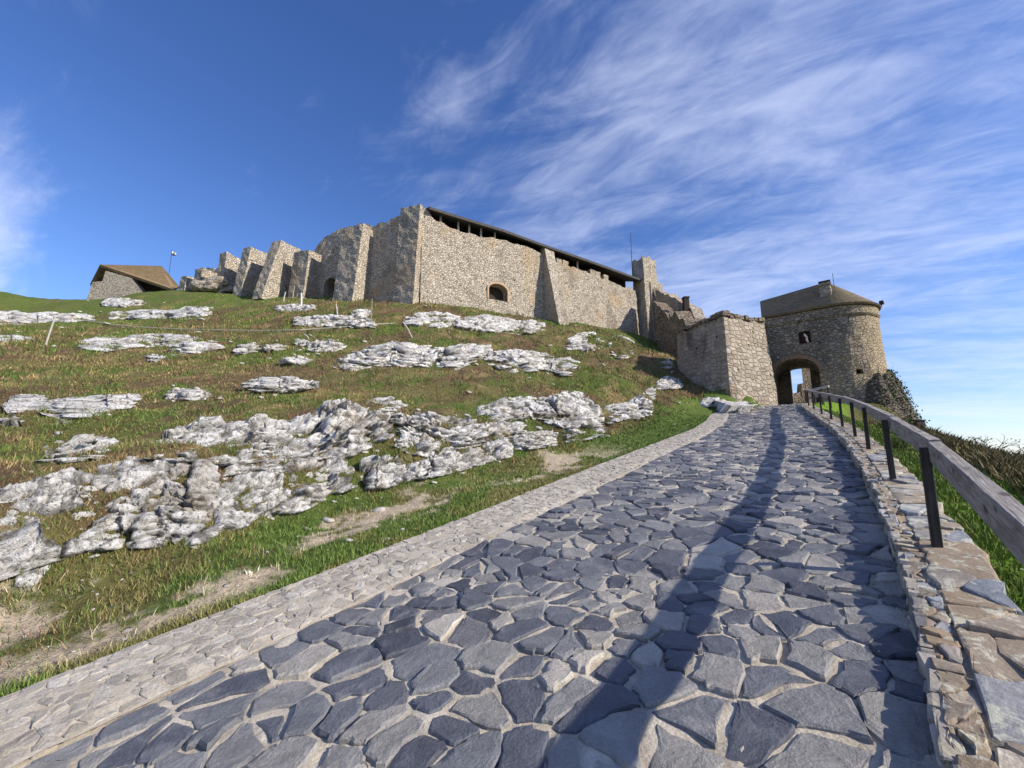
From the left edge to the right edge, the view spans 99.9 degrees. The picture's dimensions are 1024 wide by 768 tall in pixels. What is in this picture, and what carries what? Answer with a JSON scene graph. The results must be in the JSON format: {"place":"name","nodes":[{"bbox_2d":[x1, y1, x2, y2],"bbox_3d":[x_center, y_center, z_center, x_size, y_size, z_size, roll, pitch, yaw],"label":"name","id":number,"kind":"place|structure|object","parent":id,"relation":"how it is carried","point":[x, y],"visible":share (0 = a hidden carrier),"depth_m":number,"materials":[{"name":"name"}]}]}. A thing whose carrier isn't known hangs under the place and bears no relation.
{"place":"outdoors","nodes":[
{"label":"outdoors","id":0,"kind":"place"},
{"bbox_2d":[0,412,728,767],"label":"gutter path","id":1,"kind":"structure","parent":0,"point":[42,716],"depth_m":3.37,"materials":[{"name":"stone"}]},
{"bbox_2d":[13,404,938,767],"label":"road","id":2,"kind":"structure","parent":0,"point":[719,596],"depth_m":2.73,"materials":[{"name":"grey stone"}]},
{"bbox_2d":[0,290,1023,697],"bbox_3d":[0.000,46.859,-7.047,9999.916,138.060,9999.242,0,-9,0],"label":"hillside","id":3,"kind":"structure","parent":0,"point":[30,622],"depth_m":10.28,"materials":[{"name":"green plant"}]},
{"bbox_2d":[0,335,32,342],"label":"rock outcrop","id":4,"kind":"object","parent":3,"relation":"on","point":[13,339],"visible":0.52,"depth_m":28.07,"materials":[{"name":"white stone"}]},
{"bbox_2d":[0,310,33,325],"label":"rock outcrop","id":5,"kind":"object","parent":3,"relation":"on","point":[14,315],"visible":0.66,"depth_m":37.62,"materials":[{"name":"white stone"}]},
{"bbox_2d":[0,394,47,426],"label":"rock outcrop","id":6,"kind":"object","parent":3,"relation":"on","point":[26,401],"visible":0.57,"depth_m":10.80,"materials":[{"name":"white stone"}]},
{"bbox_2d":[14,564,50,588],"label":"rock outcrop","id":7,"kind":"object","parent":3,"relation":"on","point":[26,576],"visible":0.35,"depth_m":4.27,"materials":[{"name":"white stone"}]},
{"bbox_2d":[45,316,55,344],"bbox_3d":[-27.362,-3.027,25.453,0.413,2.089,0.095,0,-9,0],"label":"stake","id":8,"kind":"object","parent":3,"relation":"on","point":[49,332],"visible":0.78,"depth_m":25.45,"materials":[{"name":"grey wood"}]},
{"bbox_2d":[11,311,95,324],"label":"rock outcrop","id":9,"kind":"object","parent":3,"relation":"on","point":[43,317],"visible":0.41,"depth_m":39.26,"materials":[{"name":"white stone"}]},
{"bbox_2d":[34,433,118,468],"bbox_3d":[-7.428,1.575,7.605,5.317,1.427,1.990,-8,-12,41],"label":"rock outcrop","id":10,"kind":"object","parent":3,"relation":"on","point":[85,441],"visible":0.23,"depth_m":7.02,"materials":[{"name":"white stone"}]},
{"bbox_2d":[39,393,141,424],"bbox_3d":[-12.274,1.104,12.384,2.308,1.994,7.628,9,-12,-44],"label":"rock outcrop","id":11,"kind":"object","parent":3,"relation":"on","point":[107,402],"visible":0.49,"depth_m":11.57,"materials":[{"name":"white stone"}]},
{"bbox_2d":[96,484,105,488],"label":"loose stone","id":12,"kind":"object","parent":3,"relation":"on","point":[101,485],"visible":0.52,"depth_m":5.38,"materials":[{"name":"stone"}]},
{"bbox_2d":[77,335,133,352],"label":"rock outcrop","id":13,"kind":"object","parent":3,"relation":"on","point":[100,342],"visible":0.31,"depth_m":26.66,"materials":[{"name":"white stone"}]},
{"bbox_2d":[0,458,224,580],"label":"rock outcrop","id":14,"kind":"object","parent":3,"relation":"on","point":[28,544],"visible":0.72,"depth_m":5.08,"materials":[{"name":"white stone"}]},
{"bbox_2d":[101,297,144,307],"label":"rock outcrop","id":15,"kind":"object","parent":3,"relation":"on","point":[121,302],"visible":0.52,"depth_m":44.85,"materials":[{"name":"white stone"}]},
{"bbox_2d":[87,264,178,299],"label":"barn","id":16,"kind":"structure","parent":3,"relation":"on","point":[109,281],"depth_m":57.02,"materials":[{"name":"brown wood"}]},
{"bbox_2d":[97,457,191,477],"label":"rock outcrop","id":17,"kind":"object","parent":3,"relation":"on","point":[125,465],"visible":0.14,"depth_m":5.84,"materials":[{"name":"white stone"}]},
{"bbox_2d":[108,309,191,319],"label":"rock outcrop","id":18,"kind":"object","parent":3,"relation":"on","point":[145,313],"visible":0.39,"depth_m":40.63,"materials":[{"name":"white stone"}]},
{"bbox_2d":[144,354,166,361],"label":"rock outcrop","id":19,"kind":"object","parent":3,"relation":"on","point":[154,358],"visible":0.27,"depth_m":22.66,"materials":[{"name":"white stone"}]},
{"bbox_2d":[111,333,201,347],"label":"rock outcrop","id":20,"kind":"object","parent":3,"relation":"on","point":[170,337],"visible":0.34,"depth_m":28.89,"materials":[{"name":"white stone"}]},
{"bbox_2d":[169,251,175,271],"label":"flagpole","id":21,"kind":"object","parent":3,"relation":"on","point":[173,253],"visible":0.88,"depth_m":65.87,"materials":[{"name":"metal"}]},
{"bbox_2d":[165,389,214,400],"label":"rock outcrop","id":22,"kind":"object","parent":3,"relation":"on","point":[187,394],"visible":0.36,"depth_m":13.73,"materials":[{"name":"white stone"}]},
{"bbox_2d":[170,306,211,316],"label":"rock outcrop","id":23,"kind":"object","parent":3,"relation":"on","point":[194,311],"visible":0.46,"depth_m":40.07,"materials":[{"name":"white stone"}]},
{"bbox_2d":[168,340,224,355],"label":"rock outcrop","id":24,"kind":"object","parent":3,"relation":"on","point":[192,347],"visible":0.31,"depth_m":25.57,"materials":[{"name":"white stone"}]},
{"bbox_2d":[188,276,234,293],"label":"masonry heap","id":25,"kind":"object","parent":3,"relation":"on","point":[213,284],"visible":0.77,"depth_m":51.26,"materials":[{"name":"grey stone"}]},
{"bbox_2d":[139,414,292,465],"bbox_3d":[-5.595,1.461,8.485,2.246,1.833,5.183,6,-11,-33],"label":"rock outcrop","id":26,"kind":"object","parent":3,"relation":"on","point":[263,432],"visible":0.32,"depth_m":7.97,"materials":[{"name":"white stone"}]},
{"bbox_2d":[73,319,394,330],"bbox_3d":[-26.773,-5.155,35.535,34.392,3.349,3.578,-1,-9,7],"label":"rope","id":27,"kind":"object","parent":3,"relation":"on","point":[225,330],"visible":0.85,"depth_m":33.42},
{"bbox_2d":[233,342,259,354],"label":"rock outcrop","id":28,"kind":"object","parent":3,"relation":"on","point":[252,345],"visible":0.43,"depth_m":25.98,"materials":[{"name":"white stone"}]},
{"bbox_2d":[213,458,332,532],"bbox_3d":[-3.819,1.862,6.656,1.671,1.389,2.220,-5,-10,29],"label":"rock outcrop","id":29,"kind":"object","parent":3,"relation":"on","point":[230,516],"visible":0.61,"depth_m":6.34,"materials":[{"name":"white stone"}]},
{"bbox_2d":[222,446,323,479],"bbox_3d":[-4.280,1.494,7.515,1.415,0.835,2.212,-4,-10,21],"label":"rock outcrop","id":30,"kind":"object","parent":3,"relation":"on","point":[236,468],"visible":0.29,"depth_m":7.05,"materials":[{"name":"white stone"}]},
{"bbox_2d":[259,344,286,352],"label":"rock outcrop","id":31,"kind":"object","parent":3,"relation":"on","point":[267,348],"visible":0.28,"depth_m":25.71,"materials":[{"name":"white stone"}]},
{"bbox_2d":[240,376,318,393],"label":"rock outcrop","id":32,"kind":"object","parent":3,"relation":"on","point":[291,384],"visible":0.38,"depth_m":15.39,"materials":[{"name":"white stone"}]},
{"bbox_2d":[273,303,315,311],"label":"rock outcrop","id":33,"kind":"object","parent":3,"relation":"on","point":[301,307],"visible":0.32,"depth_m":41.33,"materials":[{"name":"white stone"}]},
{"bbox_2d":[279,355,312,365],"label":"rock outcrop","id":34,"kind":"object","parent":3,"relation":"on","point":[295,361],"visible":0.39,"depth_m":21.47,"materials":[{"name":"white stone"}]},
{"bbox_2d":[292,316,306,325],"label":"rock outcrop","id":35,"kind":"object","parent":3,"relation":"on","point":[295,319],"visible":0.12,"depth_m":35.58,"materials":[{"name":"white stone"}]},
{"bbox_2d":[178,204,422,303],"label":"castle wall","id":36,"kind":"structure","parent":3,"relation":"on","point":[381,261],"depth_m":46.80,"materials":[{"name":"grey stone"}]},
{"bbox_2d":[294,338,309,346],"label":"rock outcrop","id":37,"kind":"object","parent":3,"relation":"on","point":[300,344],"visible":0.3,"depth_m":27.49,"materials":[{"name":"white stone"}]},
{"bbox_2d":[306,339,346,352],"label":"rock outcrop","id":38,"kind":"object","parent":3,"relation":"on","point":[329,345],"visible":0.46,"depth_m":26.25,"materials":[{"name":"white stone"}]},
{"bbox_2d":[322,517,334,522],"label":"loose stone","id":39,"kind":"object","parent":3,"relation":"on","point":[327,520],"visible":1,"depth_m":6.38,"materials":[{"name":"stone"}]},
{"bbox_2d":[285,398,373,460],"bbox_3d":[-4.493,1.335,9.605,2.627,2.378,4.537,4,-10,-26],"label":"rock outcrop","id":40,"kind":"object","parent":3,"relation":"on","point":[342,424],"visible":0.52,"depth_m":9.15,"materials":[{"name":"white stone"}]},
{"bbox_2d":[293,314,376,328],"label":"rock outcrop","id":41,"kind":"object","parent":3,"relation":"on","point":[363,322],"visible":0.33,"depth_m":34.67,"materials":[{"name":"white stone"}]},
{"bbox_2d":[324,454,357,494],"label":"rock outcrop","id":42,"kind":"object","parent":3,"relation":"on","point":[342,484],"visible":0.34,"depth_m":7.50,"materials":[{"name":"white stone"}]},
{"bbox_2d":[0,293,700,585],"bbox_3d":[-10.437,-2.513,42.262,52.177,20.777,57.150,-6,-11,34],"label":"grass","id":43,"kind":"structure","parent":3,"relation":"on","point":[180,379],"depth_m":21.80,"materials":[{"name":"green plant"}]},
{"bbox_2d":[333,356,372,370],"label":"rock outcrop","id":44,"kind":"object","parent":3,"relation":"on","point":[346,364],"visible":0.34,"depth_m":21.56,"materials":[{"name":"white stone"}]},
{"bbox_2d":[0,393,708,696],"bbox_3d":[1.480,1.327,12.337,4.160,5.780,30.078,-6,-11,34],"label":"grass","id":45,"kind":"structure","parent":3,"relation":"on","point":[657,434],"depth_m":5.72,"materials":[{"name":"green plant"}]},
{"bbox_2d":[350,308,370,318],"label":"rock outcrop","id":46,"kind":"object","parent":3,"relation":"on","point":[359,313],"visible":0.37,"depth_m":37.95,"materials":[{"name":"white stone"}]},
{"bbox_2d":[372,507,384,511],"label":"loose stone","id":47,"kind":"object","parent":3,"relation":"on","point":[379,509],"visible":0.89,"depth_m":6.84,"materials":[{"name":"stone"}]},
{"bbox_2d":[366,410,393,442],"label":"rock outcrop","id":48,"kind":"object","parent":3,"relation":"on","point":[380,426],"visible":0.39,"depth_m":9.88,"materials":[{"name":"white stone"}]},
{"bbox_2d":[359,454,406,490],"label":"rock outcrop","id":49,"kind":"object","parent":3,"relation":"on","point":[374,466],"visible":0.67,"depth_m":7.95,"materials":[{"name":"white stone"}]},
{"bbox_2d":[365,396,407,415],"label":"rock outcrop","id":50,"kind":"object","parent":3,"relation":"on","point":[396,406],"visible":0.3,"depth_m":12.91,"materials":[{"name":"white stone"}]},
{"bbox_2d":[347,341,431,366],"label":"rock outcrop","id":51,"kind":"object","parent":3,"relation":"on","point":[393,353],"visible":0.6,"depth_m":24.25,"materials":[{"name":"white stone"}]},
{"bbox_2d":[393,430,441,457],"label":"rock outcrop","id":52,"kind":"object","parent":3,"relation":"on","point":[429,446],"visible":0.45,"depth_m":9.44,"materials":[{"name":"white stone"}]},
{"bbox_2d":[404,311,460,328],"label":"rock outcrop","id":53,"kind":"object","parent":3,"relation":"on","point":[422,319],"visible":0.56,"depth_m":36.51,"materials":[{"name":"white stone"}]},
{"bbox_2d":[389,411,476,442],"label":"rock outcrop","id":54,"kind":"object","parent":3,"relation":"on","point":[428,422],"visible":0.41,"depth_m":11.00,"materials":[{"name":"white stone"}]},
{"bbox_2d":[410,343,492,369],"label":"rock outcrop","id":55,"kind":"object","parent":3,"relation":"on","point":[460,355],"visible":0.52,"depth_m":25.17,"materials":[{"name":"white stone"}]},
{"bbox_2d":[402,438,513,482],"bbox_3d":[-1.181,1.887,9.961,1.397,1.342,4.035,-5,-10,31],"label":"rock outcrop","id":56,"kind":"object","parent":3,"relation":"on","point":[447,462],"visible":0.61,"depth_m":9.43,"materials":[{"name":"white stone"}]},
{"bbox_2d":[441,420,526,451],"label":"rock outcrop","id":57,"kind":"object","parent":3,"relation":"on","point":[481,431],"visible":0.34,"depth_m":11.87,"materials":[{"name":"white stone"}]},
{"bbox_2d":[455,314,515,332],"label":"rock outcrop","id":58,"kind":"object","parent":3,"relation":"on","point":[474,323],"visible":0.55,"depth_m":37.71,"materials":[{"name":"white stone"}]},
{"bbox_2d":[476,396,543,422],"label":"rock outcrop","id":59,"kind":"object","parent":3,"relation":"on","point":[527,405],"visible":0.3,"depth_m":15.23,"materials":[{"name":"white stone"}]},
{"bbox_2d":[483,349,555,373],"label":"rock outcrop","id":60,"kind":"object","parent":3,"relation":"on","point":[531,361],"visible":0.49,"depth_m":26.20,"materials":[{"name":"white stone"}]},
{"bbox_2d":[506,319,545,334],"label":"rock outcrop","id":61,"kind":"object","parent":3,"relation":"on","point":[528,327],"visible":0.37,"depth_m":40.45,"materials":[{"name":"white stone"}]},
{"bbox_2d":[419,207,641,334],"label":"castle wall","id":62,"kind":"structure","parent":3,"relation":"on","point":[466,262],"depth_m":49.88,"materials":[{"name":"stone"}]},
{"bbox_2d":[510,430,557,450],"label":"rock outcrop","id":63,"kind":"object","parent":3,"relation":"on","point":[532,440],"visible":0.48,"depth_m":12.07,"materials":[{"name":"white stone"}]},
{"bbox_2d":[545,357,580,376],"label":"rock outcrop","id":64,"kind":"object","parent":3,"relation":"on","point":[560,371],"visible":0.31,"depth_m":27.41,"materials":[{"name":"white stone"}]},
{"bbox_2d":[532,390,604,428],"bbox_3d":[2.522,1.639,18.993,2.972,3.647,9.940,-1,-9,8],"label":"rock outcrop","id":65,"kind":"object","parent":3,"relation":"on","point":[581,411],"visible":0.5,"depth_m":16.85,"materials":[{"name":"white stone"}]},
{"bbox_2d":[565,332,603,352],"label":"rock outcrop","id":66,"kind":"object","parent":3,"relation":"on","point":[576,339],"visible":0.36,"depth_m":37.79,"materials":[{"name":"white stone"}]},
{"bbox_2d":[561,423,608,442],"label":"rock outcrop","id":67,"kind":"object","parent":3,"relation":"on","point":[574,431],"visible":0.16,"depth_m":14.00,"materials":[{"name":"white stone"}]},
{"bbox_2d":[608,335,634,358],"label":"rock outcrop","id":68,"kind":"object","parent":3,"relation":"on","point":[614,354],"visible":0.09,"depth_m":36.32,"materials":[{"name":"white stone"}]},
{"bbox_2d":[603,386,655,423],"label":"rock outcrop","id":69,"kind":"object","parent":3,"relation":"on","point":[636,407],"visible":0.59,"depth_m":21.25,"materials":[{"name":"white stone"}]},
{"bbox_2d":[632,256,662,341],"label":"ruined tower","id":70,"kind":"structure","parent":3,"relation":"on","point":[648,285],"depth_m":59.58,"materials":[{"name":"grey stone"}]},
{"bbox_2d":[661,358,672,372],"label":"rock outcrop","id":71,"kind":"object","parent":3,"relation":"on","point":[665,362],"visible":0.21,"depth_m":35.60,"materials":[{"name":"white stone"}]},
{"bbox_2d":[656,376,682,389],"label":"rock outcrop","id":72,"kind":"object","parent":3,"relation":"on","point":[673,383],"visible":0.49,"depth_m":30.51,"materials":[{"name":"white stone"}]},
{"bbox_2d":[653,290,705,358],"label":"stepped wall","id":73,"kind":"structure","parent":3,"relation":"on","point":[673,313],"depth_m":49.39,"materials":[{"name":"grey stone"}]},
{"bbox_2d":[700,397,725,407],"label":"rock outcrop","id":74,"kind":"object","parent":3,"relation":"on","point":[707,402],"visible":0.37,"depth_m":28.08,"materials":[{"name":"white stone"}]},
{"bbox_2d":[675,310,777,405],"bbox_3d":[17.746,-0.619,33.280,8.121,8.534,6.409,2,-9,-13],"label":"bastion","id":75,"kind":"object","parent":3,"relation":"on","point":[727,352],"visible":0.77,"depth_m":31.12,"materials":[{"name":"grey stone"}]},
{"bbox_2d":[714,400,757,412],"bbox_3d":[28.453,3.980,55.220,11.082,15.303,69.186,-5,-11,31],"label":"rock outcrop","id":76,"kind":"object","parent":3,"relation":"on","point":[732,407],"visible":0.06,"depth_m":25.57,"materials":[{"name":"white stone"}]},
{"bbox_2d":[793,368,811,403],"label":"courtyard wall","id":77,"kind":"structure","parent":3,"relation":"on","point":[799,396],"depth_m":48.02,"materials":[{"name":"beige stone"}]},
{"bbox_2d":[806,385,831,407],"bbox_3d":[18.865,0.913,26.483,0.126,1.486,1.508,3,-9,-18],"label":"short railing","id":78,"kind":"object","parent":3,"relation":"on","point":[821,390],"visible":0.56,"depth_m":26.33,"materials":[{"name":"grey wood"}]},
{"bbox_2d":[760,273,918,423],"bbox_3d":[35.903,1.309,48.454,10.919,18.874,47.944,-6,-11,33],"label":"gate tower","id":79,"kind":"structure","parent":3,"relation":"on","point":[826,332],"depth_m":31.08,"materials":[{"name":"beige stone"}]},
{"bbox_2d":[864,368,929,426],"bbox_3d":[27.491,3.196,30.886,6.235,8.996,10.242,-6,-11,35],"label":"ivy","id":80,"kind":"object","parent":79,"relation":"attached to","point":[905,394],"visible":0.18,"depth_m":29.27,"materials":[{"name":"green plant"}]},
{"bbox_2d":[873,431,915,450],"bbox_3d":[7.819,1.082,8.662,0.773,0.727,0.771,4,-10,-24],"label":"weed","id":81,"kind":"object","parent":3,"relation":"on","point":[898,442],"visible":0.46,"depth_m":8.60,"materials":[{"name":"green plant"}]},
{"bbox_2d":[873,409,915,434],"bbox_3d":[9.428,0.977,10.652,0.857,0.728,0.734,0,-9,0],"label":"weed","id":82,"kind":"object","parent":3,"relation":"on","point":[907,419],"visible":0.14,"depth_m":10.58,"materials":[{"name":"green plant"}]},
{"bbox_2d":[801,403,1023,767],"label":"parapet wall","id":83,"kind":"structure","parent":3,"relation":"on","point":[965,616],"depth_m":2.47,"materials":[{"name":"stone"}]},
{"bbox_2d":[804,389,1023,566],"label":"wooden railing","id":84,"kind":"object","parent":83,"relation":"on","point":[999,510],"visible":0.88,"depth_m":3.12,"materials":[{"name":"grey wood"}]},
{"bbox_2d":[909,420,925,427],"bbox_3d":[11.106,1.240,11.751,0.270,0.517,0.270,0,-9,0],"label":"bollard","id":85,"kind":"object","parent":3,"relation":"on","point":[920,421],"visible":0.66,"depth_m":11.67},
{"bbox_2d":[822,409,1023,612],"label":"grass","id":86,"kind":"structure","parent":3,"relation":"on","point":[876,435],"depth_m":4.61,"materials":[{"name":"green plant"}]},
{"bbox_2d":[837,411,1023,496],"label":"ground cover","id":87,"kind":"object","parent":3,"relation":"on","point":[1006,464],"visible":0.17,"depth_m":7.04,"materials":[{"name":"brown plant"}]},
{"bbox_2d":[969,433,1023,450],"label":"shrub","id":88,"kind":"object","parent":3,"relation":"on","point":[984,442],"visible":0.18,"depth_m":11.03,"materials":[{"name":"green plant"}]},
{"bbox_2d":[0,0,1023,453],"label":"sky","id":89,"kind":"structure","parent":0,"point":[755,151],"materials":[{"name":"blue"}]},
{"bbox_2d":[189,433,934,762],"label":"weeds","id":90,"kind":"object","parent":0,"point":[843,449],"visible":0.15,"depth_m":3.43,"materials":[{"name":"green plant"}]}
]}

